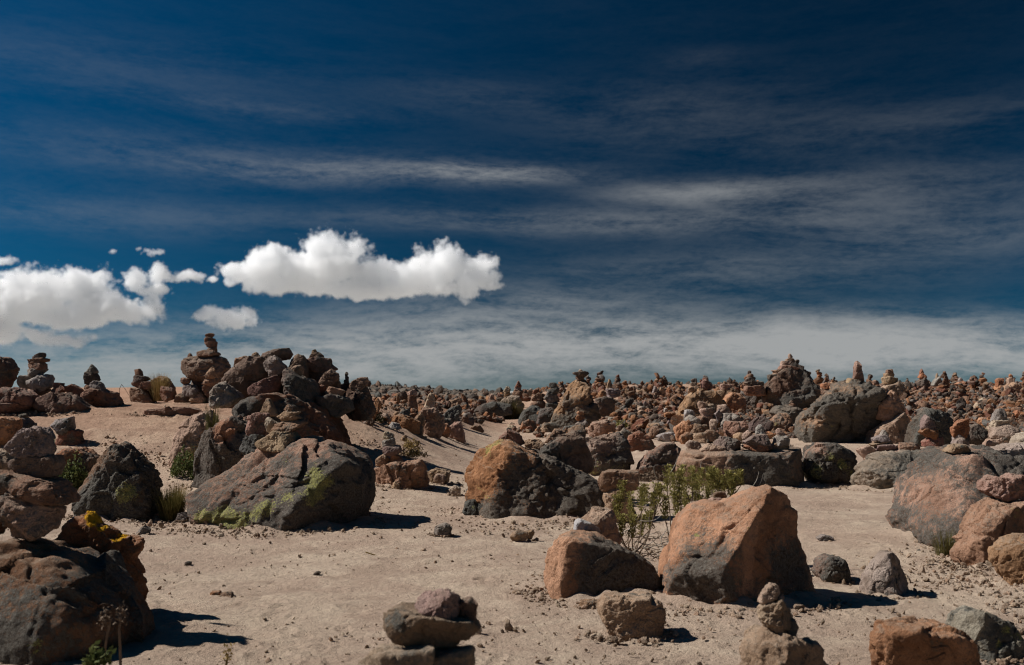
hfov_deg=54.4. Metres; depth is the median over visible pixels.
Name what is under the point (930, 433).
cairn stone
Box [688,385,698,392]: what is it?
cairn stone
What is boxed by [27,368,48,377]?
cairn stone
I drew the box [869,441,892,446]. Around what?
cairn stone
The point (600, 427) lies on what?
boulder
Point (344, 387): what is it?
pile stone
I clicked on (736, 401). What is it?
boulder
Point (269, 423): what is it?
cairn stone
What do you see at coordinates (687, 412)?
cairn stone
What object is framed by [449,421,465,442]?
boulder
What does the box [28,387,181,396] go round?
hills
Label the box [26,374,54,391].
cairn stone
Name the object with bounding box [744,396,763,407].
boulder
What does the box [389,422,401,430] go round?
boulder
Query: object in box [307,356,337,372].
pile stone
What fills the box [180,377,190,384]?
loose stone
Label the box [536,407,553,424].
boulder
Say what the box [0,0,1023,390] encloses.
sky
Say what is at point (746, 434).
cairn stone
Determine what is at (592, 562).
boulder
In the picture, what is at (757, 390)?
cairn stone
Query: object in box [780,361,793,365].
cairn stone
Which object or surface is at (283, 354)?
pile stone
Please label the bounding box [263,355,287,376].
pile stone
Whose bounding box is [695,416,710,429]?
cairn stone
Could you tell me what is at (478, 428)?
boulder
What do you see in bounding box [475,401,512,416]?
boulder
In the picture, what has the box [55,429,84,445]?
cairn stone
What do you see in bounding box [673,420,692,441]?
cairn stone
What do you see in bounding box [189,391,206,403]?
loose stone
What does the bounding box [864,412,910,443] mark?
boulder
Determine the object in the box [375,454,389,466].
cairn stone
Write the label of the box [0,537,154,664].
boulder
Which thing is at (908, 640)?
boulder
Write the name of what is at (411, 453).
cushion plant
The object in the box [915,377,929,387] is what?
cairn stone
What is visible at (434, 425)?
boulder
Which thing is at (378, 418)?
cushion plant
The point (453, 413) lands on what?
boulder
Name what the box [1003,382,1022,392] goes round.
cairn stone
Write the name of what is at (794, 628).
cairn stone
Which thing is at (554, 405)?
cairn stone
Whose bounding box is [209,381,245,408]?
pile stone
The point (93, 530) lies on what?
boulder
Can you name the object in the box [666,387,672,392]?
cairn stone
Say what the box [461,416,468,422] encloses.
field stone
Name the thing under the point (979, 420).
field stone
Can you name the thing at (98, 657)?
cushion plant
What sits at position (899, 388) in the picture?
cairn stone
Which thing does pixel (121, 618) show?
dry stalk
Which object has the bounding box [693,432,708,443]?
cairn stone
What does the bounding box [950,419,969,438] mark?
boulder
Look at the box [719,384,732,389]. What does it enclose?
cairn stone
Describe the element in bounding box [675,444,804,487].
boulder
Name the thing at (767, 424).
boulder
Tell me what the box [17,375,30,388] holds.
cairn stone
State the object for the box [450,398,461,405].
boulder
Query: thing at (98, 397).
boulder
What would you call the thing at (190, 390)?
loose stone
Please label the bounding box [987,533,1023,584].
boulder
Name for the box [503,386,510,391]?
cairn stone
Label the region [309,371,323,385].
pile stone
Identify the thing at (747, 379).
cairn stone
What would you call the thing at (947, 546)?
grass tuft
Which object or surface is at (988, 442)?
boulder
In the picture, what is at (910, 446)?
loose stone
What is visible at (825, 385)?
cairn stone
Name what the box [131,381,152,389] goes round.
cairn stone
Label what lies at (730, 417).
cairn stone
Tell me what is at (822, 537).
loose stone
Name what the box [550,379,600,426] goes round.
boulder
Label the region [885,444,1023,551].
boulder
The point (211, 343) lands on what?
cairn stone
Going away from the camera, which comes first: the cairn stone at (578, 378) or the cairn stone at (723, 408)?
the cairn stone at (723, 408)
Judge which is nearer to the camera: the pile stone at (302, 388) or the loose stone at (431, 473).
the loose stone at (431, 473)
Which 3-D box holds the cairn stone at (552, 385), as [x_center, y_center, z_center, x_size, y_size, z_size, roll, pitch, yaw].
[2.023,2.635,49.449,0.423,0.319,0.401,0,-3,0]
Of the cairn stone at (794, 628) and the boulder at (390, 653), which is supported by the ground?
the boulder at (390, 653)
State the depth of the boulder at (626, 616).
6.04 m
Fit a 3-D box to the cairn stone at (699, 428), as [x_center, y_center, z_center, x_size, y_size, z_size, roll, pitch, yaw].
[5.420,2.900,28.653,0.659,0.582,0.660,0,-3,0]
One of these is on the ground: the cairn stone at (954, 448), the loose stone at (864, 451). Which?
the loose stone at (864, 451)
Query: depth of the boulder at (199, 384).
23.83 m
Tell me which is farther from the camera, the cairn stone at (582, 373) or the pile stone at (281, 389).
the cairn stone at (582, 373)
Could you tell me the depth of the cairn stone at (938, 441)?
19.95 m
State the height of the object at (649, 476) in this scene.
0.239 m
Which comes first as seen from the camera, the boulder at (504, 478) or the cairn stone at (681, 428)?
the boulder at (504, 478)
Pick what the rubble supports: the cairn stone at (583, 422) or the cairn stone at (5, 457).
the cairn stone at (583, 422)
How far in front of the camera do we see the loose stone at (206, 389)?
23.57 m
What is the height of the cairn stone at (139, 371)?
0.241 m
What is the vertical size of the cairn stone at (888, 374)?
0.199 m
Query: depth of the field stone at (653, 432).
31.38 m
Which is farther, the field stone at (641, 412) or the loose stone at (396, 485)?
the field stone at (641, 412)
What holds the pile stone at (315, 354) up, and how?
on the pile stone at (320, 364)
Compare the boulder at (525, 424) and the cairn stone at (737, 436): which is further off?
the boulder at (525, 424)
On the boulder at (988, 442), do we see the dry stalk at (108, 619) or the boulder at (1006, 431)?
the boulder at (1006, 431)
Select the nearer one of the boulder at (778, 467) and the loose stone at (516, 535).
the loose stone at (516, 535)
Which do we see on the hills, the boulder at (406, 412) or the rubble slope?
the rubble slope
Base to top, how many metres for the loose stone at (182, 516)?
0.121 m
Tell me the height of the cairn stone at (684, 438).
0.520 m
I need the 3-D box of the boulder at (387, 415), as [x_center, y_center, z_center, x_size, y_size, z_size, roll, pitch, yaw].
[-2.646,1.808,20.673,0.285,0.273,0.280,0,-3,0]
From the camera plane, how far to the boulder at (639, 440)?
24.54 m
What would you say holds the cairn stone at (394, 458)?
on the boulder at (410, 473)
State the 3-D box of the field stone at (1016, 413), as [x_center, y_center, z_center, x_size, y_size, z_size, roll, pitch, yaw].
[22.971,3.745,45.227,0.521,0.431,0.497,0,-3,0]
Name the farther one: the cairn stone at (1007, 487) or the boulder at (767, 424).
the boulder at (767, 424)
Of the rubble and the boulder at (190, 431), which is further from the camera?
the rubble
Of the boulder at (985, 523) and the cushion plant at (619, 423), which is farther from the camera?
the cushion plant at (619, 423)
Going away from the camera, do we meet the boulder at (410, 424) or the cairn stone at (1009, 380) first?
the boulder at (410, 424)
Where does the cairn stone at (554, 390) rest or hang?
on the cairn stone at (549, 397)
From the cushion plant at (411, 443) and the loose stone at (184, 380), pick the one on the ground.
the cushion plant at (411, 443)
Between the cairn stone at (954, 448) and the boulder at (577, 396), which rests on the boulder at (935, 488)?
the cairn stone at (954, 448)
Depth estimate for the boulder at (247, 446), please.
11.90 m
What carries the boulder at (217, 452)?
on the ground
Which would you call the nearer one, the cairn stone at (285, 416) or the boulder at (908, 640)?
the boulder at (908, 640)
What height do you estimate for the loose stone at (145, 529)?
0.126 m
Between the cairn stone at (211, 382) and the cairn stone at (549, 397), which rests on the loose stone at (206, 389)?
the cairn stone at (211, 382)
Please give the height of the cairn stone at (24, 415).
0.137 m
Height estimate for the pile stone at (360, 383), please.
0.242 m
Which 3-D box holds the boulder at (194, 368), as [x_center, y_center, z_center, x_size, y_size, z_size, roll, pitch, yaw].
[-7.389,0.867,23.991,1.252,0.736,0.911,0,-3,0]
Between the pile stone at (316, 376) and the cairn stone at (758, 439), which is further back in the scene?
the pile stone at (316, 376)
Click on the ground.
(362, 590)
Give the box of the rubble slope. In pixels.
[326,381,503,400]
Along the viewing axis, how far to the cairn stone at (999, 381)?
75.70 m
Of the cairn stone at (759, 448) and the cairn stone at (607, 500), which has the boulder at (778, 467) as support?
the cairn stone at (759, 448)
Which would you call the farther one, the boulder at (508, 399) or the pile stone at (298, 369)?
the boulder at (508, 399)
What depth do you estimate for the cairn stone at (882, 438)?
19.08 m
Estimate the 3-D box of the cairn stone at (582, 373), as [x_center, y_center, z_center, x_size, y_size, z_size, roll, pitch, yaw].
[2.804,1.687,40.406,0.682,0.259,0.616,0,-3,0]
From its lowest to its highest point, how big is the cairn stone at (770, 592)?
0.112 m
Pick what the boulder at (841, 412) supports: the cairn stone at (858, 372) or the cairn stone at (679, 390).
the cairn stone at (858, 372)
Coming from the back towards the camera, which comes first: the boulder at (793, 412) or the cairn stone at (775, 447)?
the boulder at (793, 412)
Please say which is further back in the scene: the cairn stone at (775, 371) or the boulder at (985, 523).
the cairn stone at (775, 371)
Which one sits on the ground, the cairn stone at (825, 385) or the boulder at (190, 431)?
the boulder at (190, 431)
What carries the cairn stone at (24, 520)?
on the boulder at (56, 596)
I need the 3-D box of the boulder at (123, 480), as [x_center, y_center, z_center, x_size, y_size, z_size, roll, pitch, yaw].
[-4.659,1.832,11.848,1.004,1.056,0.906,0,-3,0]
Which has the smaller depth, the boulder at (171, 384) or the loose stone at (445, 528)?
the loose stone at (445, 528)
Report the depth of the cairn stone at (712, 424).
28.29 m
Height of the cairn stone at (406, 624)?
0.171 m
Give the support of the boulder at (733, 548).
on the ground
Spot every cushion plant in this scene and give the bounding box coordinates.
[57,449,87,490]
[81,640,116,664]
[169,445,193,477]
[375,411,384,421]
[399,442,427,458]
[403,438,420,448]
[616,419,629,427]
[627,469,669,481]
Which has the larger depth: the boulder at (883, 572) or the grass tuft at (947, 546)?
the grass tuft at (947, 546)
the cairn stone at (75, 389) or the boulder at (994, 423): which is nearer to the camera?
the cairn stone at (75, 389)
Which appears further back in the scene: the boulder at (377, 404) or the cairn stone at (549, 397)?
the cairn stone at (549, 397)
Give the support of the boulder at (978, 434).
on the ground
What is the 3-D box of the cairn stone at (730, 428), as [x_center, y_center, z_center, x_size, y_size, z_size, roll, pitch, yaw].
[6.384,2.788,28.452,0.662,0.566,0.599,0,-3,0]
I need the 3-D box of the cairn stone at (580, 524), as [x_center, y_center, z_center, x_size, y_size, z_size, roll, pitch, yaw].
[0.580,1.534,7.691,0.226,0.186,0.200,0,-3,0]
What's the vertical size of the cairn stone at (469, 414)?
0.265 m
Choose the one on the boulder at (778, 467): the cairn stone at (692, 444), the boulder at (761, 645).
the cairn stone at (692, 444)
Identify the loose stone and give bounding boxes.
[136,524,150,533]
[160,386,176,401]
[174,393,189,402]
[175,512,187,521]
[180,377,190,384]
[182,384,199,396]
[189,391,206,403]
[202,385,212,397]
[210,590,221,594]
[221,590,233,596]
[391,481,400,488]
[401,435,406,441]
[427,467,450,482]
[433,522,451,536]
[434,473,445,484]
[448,485,460,495]
[462,499,481,515]
[510,529,528,541]
[524,439,544,449]
[527,530,534,539]
[544,428,565,442]
[567,425,585,439]
[579,598,596,606]
[816,534,833,540]
[855,445,876,459]
[897,442,919,450]
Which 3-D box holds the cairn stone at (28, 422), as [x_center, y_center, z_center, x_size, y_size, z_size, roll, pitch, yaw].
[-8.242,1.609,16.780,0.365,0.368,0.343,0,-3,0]
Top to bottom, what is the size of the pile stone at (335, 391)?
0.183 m
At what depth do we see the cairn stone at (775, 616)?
4.78 m
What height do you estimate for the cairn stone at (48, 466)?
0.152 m
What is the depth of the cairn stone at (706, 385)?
37.20 m
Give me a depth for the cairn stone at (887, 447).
19.01 m
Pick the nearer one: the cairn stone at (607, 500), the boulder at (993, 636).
the boulder at (993, 636)
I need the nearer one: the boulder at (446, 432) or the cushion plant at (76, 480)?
the cushion plant at (76, 480)
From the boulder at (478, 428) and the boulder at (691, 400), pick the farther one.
the boulder at (691, 400)
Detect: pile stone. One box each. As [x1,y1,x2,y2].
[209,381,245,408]
[221,355,268,397]
[234,356,246,364]
[247,375,281,395]
[261,348,292,360]
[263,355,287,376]
[279,376,283,392]
[281,368,320,401]
[288,354,308,377]
[291,365,304,375]
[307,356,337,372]
[309,352,323,357]
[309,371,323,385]
[314,394,354,417]
[318,369,339,387]
[319,385,325,394]
[324,386,345,395]
[327,381,340,387]
[340,383,349,395]
[345,386,371,401]
[346,398,375,420]
[349,377,368,389]
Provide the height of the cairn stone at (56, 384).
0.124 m
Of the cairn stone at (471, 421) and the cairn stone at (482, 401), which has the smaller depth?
the cairn stone at (471, 421)
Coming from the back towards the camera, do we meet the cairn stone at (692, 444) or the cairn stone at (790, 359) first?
the cairn stone at (790, 359)
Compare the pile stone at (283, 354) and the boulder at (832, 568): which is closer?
the boulder at (832, 568)
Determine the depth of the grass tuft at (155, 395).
27.36 m
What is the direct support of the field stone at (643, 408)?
on the ground
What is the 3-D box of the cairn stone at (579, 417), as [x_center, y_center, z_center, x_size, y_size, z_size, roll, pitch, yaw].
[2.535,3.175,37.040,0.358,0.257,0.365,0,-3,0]
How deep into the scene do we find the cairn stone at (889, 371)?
30.83 m
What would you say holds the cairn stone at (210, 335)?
on the cairn stone at (208, 339)
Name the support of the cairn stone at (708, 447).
on the boulder at (778, 467)
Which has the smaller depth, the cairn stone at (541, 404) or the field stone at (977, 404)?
the cairn stone at (541, 404)
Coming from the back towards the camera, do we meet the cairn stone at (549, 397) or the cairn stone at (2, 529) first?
the cairn stone at (549, 397)
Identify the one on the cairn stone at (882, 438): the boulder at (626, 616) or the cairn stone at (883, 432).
the cairn stone at (883, 432)
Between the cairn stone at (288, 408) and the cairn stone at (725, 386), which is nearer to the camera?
the cairn stone at (288, 408)
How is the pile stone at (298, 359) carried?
on the pile stone at (316, 376)
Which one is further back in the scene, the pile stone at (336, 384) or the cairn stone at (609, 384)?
the cairn stone at (609, 384)
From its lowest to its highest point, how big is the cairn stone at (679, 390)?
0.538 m
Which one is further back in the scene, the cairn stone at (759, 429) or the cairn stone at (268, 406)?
the cairn stone at (759, 429)
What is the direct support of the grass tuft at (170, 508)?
on the ground
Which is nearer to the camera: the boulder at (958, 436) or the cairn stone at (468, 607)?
the cairn stone at (468, 607)
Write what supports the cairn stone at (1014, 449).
on the boulder at (935, 488)
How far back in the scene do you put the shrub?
8.43 m
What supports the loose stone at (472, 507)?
on the ground
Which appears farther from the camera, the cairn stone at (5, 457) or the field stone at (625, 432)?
the field stone at (625, 432)
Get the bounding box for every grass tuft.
[149,373,169,400]
[150,486,187,521]
[165,482,190,509]
[188,442,196,466]
[202,400,221,429]
[496,397,525,418]
[922,528,956,555]
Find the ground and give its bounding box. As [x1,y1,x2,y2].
[0,384,1023,664]
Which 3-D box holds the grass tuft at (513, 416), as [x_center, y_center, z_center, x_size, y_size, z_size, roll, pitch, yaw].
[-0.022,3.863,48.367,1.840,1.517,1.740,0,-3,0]
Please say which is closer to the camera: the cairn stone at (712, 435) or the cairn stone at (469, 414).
the cairn stone at (712, 435)
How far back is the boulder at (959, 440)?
19.47 m
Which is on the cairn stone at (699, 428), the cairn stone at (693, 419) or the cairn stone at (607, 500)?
the cairn stone at (693, 419)
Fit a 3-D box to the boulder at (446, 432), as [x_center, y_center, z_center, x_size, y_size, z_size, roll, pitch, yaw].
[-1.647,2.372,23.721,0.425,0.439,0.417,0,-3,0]
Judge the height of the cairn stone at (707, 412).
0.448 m
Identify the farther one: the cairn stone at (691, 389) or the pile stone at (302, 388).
the cairn stone at (691, 389)
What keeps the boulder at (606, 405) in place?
on the ground
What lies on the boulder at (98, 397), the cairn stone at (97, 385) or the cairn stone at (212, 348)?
the cairn stone at (97, 385)
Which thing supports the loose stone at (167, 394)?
on the ground
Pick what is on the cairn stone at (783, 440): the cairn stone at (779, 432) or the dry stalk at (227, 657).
the cairn stone at (779, 432)
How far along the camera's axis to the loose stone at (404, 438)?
18.37 m
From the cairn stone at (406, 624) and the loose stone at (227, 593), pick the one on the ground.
the loose stone at (227, 593)
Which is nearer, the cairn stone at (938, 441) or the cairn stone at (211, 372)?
the cairn stone at (938, 441)
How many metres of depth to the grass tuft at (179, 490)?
11.72 m
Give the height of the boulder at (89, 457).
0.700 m
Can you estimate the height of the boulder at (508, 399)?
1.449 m
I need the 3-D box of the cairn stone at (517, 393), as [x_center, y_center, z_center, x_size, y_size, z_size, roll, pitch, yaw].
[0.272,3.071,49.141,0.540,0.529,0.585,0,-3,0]
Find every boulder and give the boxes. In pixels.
[0,356,19,387]
[0,387,39,413]
[0,416,22,445]
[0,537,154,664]
[33,392,93,412]
[54,511,148,599]
[56,447,99,476]
[71,441,162,520]
[80,388,123,406]
[143,406,201,415]
[148,376,175,400]
[168,409,218,467]
[180,356,230,381]
[185,435,375,530]
[190,381,208,403]
[191,415,247,487]
[232,392,351,445]
[239,434,264,454]
[245,412,270,435]
[357,642,475,664]
[372,398,381,420]
[374,458,429,488]
[381,413,390,422]
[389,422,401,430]
[390,414,420,433]
[399,409,409,415]
[407,396,417,409]
[414,406,444,437]
[416,412,424,435]
[424,393,434,407]
[442,423,451,437]
[443,405,461,423]
[445,418,451,425]
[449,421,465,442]
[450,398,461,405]
[464,439,603,518]
[470,425,483,432]
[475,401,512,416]
[498,429,524,444]
[500,395,523,416]
[518,405,541,424]
[520,419,536,431]
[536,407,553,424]
[540,422,560,431]
[540,429,593,473]
[543,529,662,599]
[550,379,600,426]
[581,506,621,544]
[586,431,634,475]
[588,419,615,437]
[594,396,615,416]
[597,591,665,641]
[627,430,655,451]
[636,441,680,474]
[656,432,677,441]
[658,484,815,603]
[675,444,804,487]
[676,388,726,427]
[723,392,746,411]
[739,624,827,664]
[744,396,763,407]
[748,415,773,431]
[761,363,820,408]
[769,405,803,423]
[770,413,792,431]
[793,379,887,442]
[801,442,856,483]
[811,553,851,582]
[850,449,920,488]
[859,550,908,595]
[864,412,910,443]
[869,616,980,664]
[876,390,905,420]
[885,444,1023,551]
[904,407,953,446]
[945,605,1023,664]
[949,497,1023,565]
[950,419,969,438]
[951,434,964,443]
[953,437,969,445]
[966,423,987,444]
[982,437,1009,446]
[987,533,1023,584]
[988,425,1021,440]
[989,419,1010,426]
[990,408,1007,421]
[1009,432,1023,442]
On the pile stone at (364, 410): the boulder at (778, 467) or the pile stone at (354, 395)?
the pile stone at (354, 395)
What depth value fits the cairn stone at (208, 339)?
23.90 m
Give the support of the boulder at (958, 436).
on the ground
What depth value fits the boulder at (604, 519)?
8.05 m
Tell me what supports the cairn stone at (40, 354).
on the cairn stone at (40, 359)
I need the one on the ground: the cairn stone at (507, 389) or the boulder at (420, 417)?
the boulder at (420, 417)
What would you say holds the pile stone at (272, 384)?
on the boulder at (323, 422)
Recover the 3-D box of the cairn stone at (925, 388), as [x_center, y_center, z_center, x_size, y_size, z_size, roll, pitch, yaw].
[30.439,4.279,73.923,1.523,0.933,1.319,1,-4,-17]
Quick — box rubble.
[362,369,1023,441]
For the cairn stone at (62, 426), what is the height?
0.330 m
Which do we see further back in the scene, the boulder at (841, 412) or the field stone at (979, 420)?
the field stone at (979, 420)
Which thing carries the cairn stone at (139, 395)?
on the ground
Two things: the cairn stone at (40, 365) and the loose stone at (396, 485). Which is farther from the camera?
the cairn stone at (40, 365)
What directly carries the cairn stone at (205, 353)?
on the boulder at (194, 368)
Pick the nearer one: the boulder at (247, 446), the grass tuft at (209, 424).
the boulder at (247, 446)
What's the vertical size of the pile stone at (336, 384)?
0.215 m
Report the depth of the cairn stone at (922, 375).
73.69 m
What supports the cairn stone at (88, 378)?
on the cairn stone
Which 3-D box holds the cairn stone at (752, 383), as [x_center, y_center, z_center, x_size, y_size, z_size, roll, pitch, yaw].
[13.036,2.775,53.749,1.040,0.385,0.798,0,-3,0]
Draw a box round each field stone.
[365,419,374,425]
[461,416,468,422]
[620,427,631,437]
[637,406,646,410]
[637,410,649,414]
[647,426,659,438]
[973,402,983,409]
[976,418,985,426]
[1012,410,1021,417]
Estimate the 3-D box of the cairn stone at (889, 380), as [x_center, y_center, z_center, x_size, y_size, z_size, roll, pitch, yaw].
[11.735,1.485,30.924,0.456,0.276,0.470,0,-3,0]
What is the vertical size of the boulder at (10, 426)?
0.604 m
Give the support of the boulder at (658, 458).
on the ground
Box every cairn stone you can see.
[0,448,15,470]
[0,470,80,505]
[0,492,66,540]
[0,494,6,533]
[4,426,56,458]
[8,454,65,477]
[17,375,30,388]
[18,413,28,417]
[22,418,36,427]
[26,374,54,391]
[27,357,49,362]
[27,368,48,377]
[28,362,47,369]
[32,352,45,358]
[34,389,50,395]
[50,416,75,434]
[51,385,65,392]
[53,382,64,387]
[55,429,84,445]
[63,384,83,395]
[83,372,100,383]
[86,364,98,372]
[89,381,106,389]
[129,387,156,403]
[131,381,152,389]
[132,375,149,382]
[134,368,142,375]
[196,350,220,356]
[201,378,220,386]
[204,337,215,341]
[204,341,217,346]
[205,333,214,337]
[205,366,221,379]
[207,346,217,350]
[255,431,300,452]
[260,398,277,416]
[265,417,278,432]
[270,420,307,431]
[277,411,302,421]
[284,404,293,411]
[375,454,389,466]
[382,438,395,447]
[383,431,393,438]
[383,445,401,456]
[383,602,481,648]
[390,455,401,461]
[407,389,416,395]
[414,588,460,619]
[458,596,477,620]
[463,412,471,417]
[464,418,474,425]
[478,399,486,404]
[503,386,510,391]
[512,389,522,396]
[530,400,544,408]
[531,392,541,400]
[544,391,557,402]
[545,402,558,409]
[546,387,559,393]
[548,382,556,388]
[573,371,588,376]
[573,518,600,532]
[575,376,584,380]
[575,415,584,420]
[575,419,587,426]
[598,389,606,396]
[598,469,639,492]
[602,488,637,522]
[606,379,612,388]
[606,388,620,397]
[652,386,657,392]
[659,387,664,394]
[663,412,675,417]
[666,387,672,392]
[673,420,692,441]
[676,387,683,394]
[679,432,693,443]
[683,415,700,424]
[684,409,694,417]
[685,440,701,449]
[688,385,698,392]
[690,423,712,442]
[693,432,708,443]
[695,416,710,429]
[697,401,706,408]
[699,408,712,418]
[699,443,725,451]
[701,379,712,390]
[705,430,720,441]
[708,404,715,411]
[709,419,716,429]
[709,497,721,500]
[713,436,741,450]
[713,491,725,497]
[714,410,721,422]
[716,404,729,417]
[717,388,737,397]
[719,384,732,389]
[720,413,742,427]
[723,421,747,437]
[733,432,742,443]
[741,444,771,451]
[742,430,751,439]
[742,434,770,445]
[743,385,766,396]
[744,380,763,385]
[745,377,755,381]
[755,424,764,433]
[757,582,779,604]
[757,596,792,632]
[767,374,776,380]
[769,442,789,450]
[771,369,781,373]
[773,433,789,446]
[775,428,783,435]
[777,365,798,369]
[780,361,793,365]
[783,618,798,636]
[785,358,794,362]
[820,382,831,388]
[820,387,828,393]
[852,361,863,381]
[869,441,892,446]
[871,435,890,442]
[872,380,879,384]
[874,444,897,451]
[879,429,888,435]
[881,376,897,383]
[881,381,907,397]
[883,373,894,376]
[885,369,893,373]
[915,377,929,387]
[917,372,926,378]
[918,386,929,390]
[918,428,938,439]
[919,415,935,429]
[921,437,943,446]
[931,376,941,386]
[942,443,970,453]
[976,472,1023,501]
[991,442,1023,456]
[993,384,1004,389]
[995,378,1003,386]
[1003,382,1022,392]
[1006,377,1015,383]
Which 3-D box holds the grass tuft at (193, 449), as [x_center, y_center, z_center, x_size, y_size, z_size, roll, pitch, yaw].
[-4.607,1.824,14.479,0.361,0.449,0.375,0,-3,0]
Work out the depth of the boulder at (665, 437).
29.72 m
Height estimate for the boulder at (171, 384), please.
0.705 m
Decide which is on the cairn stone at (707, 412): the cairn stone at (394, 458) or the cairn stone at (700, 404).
the cairn stone at (700, 404)
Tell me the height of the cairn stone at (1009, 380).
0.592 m
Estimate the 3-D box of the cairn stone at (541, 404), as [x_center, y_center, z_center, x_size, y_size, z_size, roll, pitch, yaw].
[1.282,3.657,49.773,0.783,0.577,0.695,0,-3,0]
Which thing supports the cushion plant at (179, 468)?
on the ground
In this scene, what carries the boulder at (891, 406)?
on the boulder at (895, 428)
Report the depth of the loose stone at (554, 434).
13.70 m
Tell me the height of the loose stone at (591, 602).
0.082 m
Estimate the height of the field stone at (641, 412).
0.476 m
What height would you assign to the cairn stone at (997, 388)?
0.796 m
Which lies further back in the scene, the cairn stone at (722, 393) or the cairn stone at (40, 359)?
the cairn stone at (722, 393)
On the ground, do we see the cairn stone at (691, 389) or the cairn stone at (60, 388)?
the cairn stone at (60, 388)
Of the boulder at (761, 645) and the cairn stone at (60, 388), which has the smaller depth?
the boulder at (761, 645)
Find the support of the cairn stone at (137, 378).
on the cairn stone at (145, 385)
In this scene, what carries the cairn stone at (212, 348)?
on the cairn stone at (205, 353)
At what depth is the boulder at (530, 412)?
42.52 m
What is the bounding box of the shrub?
[606,455,762,560]
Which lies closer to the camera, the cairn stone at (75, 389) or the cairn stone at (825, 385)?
the cairn stone at (75, 389)
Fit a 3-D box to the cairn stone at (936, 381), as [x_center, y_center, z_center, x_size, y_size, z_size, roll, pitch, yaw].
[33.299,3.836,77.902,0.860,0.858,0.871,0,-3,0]
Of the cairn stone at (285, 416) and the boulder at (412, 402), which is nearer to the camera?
the cairn stone at (285, 416)
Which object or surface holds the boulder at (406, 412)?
on the ground
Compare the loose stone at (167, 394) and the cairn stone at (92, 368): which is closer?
the cairn stone at (92, 368)
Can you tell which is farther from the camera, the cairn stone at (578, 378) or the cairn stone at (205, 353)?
the cairn stone at (578, 378)
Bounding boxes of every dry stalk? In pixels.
[98,605,111,654]
[113,600,128,664]
[220,633,234,664]
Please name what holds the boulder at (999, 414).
on the boulder at (994, 423)
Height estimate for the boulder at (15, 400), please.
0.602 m
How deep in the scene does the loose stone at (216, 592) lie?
7.33 m
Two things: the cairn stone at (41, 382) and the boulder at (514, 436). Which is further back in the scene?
the cairn stone at (41, 382)
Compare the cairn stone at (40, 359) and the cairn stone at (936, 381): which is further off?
the cairn stone at (936, 381)
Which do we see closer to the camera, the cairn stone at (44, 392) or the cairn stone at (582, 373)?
the cairn stone at (44, 392)
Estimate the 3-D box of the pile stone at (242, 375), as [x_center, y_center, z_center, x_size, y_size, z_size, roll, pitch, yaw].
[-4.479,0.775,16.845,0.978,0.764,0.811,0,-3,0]
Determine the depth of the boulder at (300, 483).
11.08 m
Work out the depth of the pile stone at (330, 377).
16.44 m
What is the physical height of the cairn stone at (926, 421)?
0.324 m
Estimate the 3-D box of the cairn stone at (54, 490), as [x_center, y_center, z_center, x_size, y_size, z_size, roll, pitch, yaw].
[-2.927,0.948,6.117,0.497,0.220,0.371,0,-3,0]
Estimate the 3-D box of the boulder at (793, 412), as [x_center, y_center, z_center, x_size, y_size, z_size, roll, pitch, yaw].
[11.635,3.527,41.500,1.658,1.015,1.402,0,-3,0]
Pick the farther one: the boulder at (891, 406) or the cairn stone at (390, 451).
the boulder at (891, 406)
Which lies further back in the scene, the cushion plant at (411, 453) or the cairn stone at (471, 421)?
the cairn stone at (471, 421)
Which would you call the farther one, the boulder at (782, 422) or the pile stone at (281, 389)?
the boulder at (782, 422)
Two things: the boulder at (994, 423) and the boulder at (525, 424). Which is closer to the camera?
the boulder at (994, 423)
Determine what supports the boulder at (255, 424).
on the boulder at (247, 446)
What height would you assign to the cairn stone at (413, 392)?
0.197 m
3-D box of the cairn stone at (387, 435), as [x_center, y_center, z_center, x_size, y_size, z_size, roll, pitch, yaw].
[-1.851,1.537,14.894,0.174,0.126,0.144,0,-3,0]
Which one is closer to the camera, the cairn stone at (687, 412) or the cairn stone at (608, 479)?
the cairn stone at (608, 479)
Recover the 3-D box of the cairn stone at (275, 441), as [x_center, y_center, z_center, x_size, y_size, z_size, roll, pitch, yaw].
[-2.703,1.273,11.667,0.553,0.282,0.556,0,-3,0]
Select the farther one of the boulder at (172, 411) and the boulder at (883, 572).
the boulder at (172, 411)
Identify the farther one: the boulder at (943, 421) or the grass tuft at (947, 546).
the boulder at (943, 421)
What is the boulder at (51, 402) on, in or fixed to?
on the ground
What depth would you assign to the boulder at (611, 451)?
17.29 m
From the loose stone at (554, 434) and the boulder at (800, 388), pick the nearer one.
the loose stone at (554, 434)
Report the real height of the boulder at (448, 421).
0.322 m
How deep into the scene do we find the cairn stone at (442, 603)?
3.80 m
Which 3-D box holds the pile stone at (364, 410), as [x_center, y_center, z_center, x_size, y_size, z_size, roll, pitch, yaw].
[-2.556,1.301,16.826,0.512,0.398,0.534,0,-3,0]
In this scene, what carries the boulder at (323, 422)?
on the ground
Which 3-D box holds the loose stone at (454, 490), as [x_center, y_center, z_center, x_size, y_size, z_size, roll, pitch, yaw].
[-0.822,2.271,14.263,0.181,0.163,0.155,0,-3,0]
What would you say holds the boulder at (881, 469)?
on the ground
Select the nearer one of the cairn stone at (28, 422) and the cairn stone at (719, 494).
the cairn stone at (719, 494)
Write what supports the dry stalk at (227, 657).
on the ground
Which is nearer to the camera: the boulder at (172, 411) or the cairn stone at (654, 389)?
the boulder at (172, 411)
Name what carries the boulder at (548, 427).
on the ground
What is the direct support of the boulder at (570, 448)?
on the ground

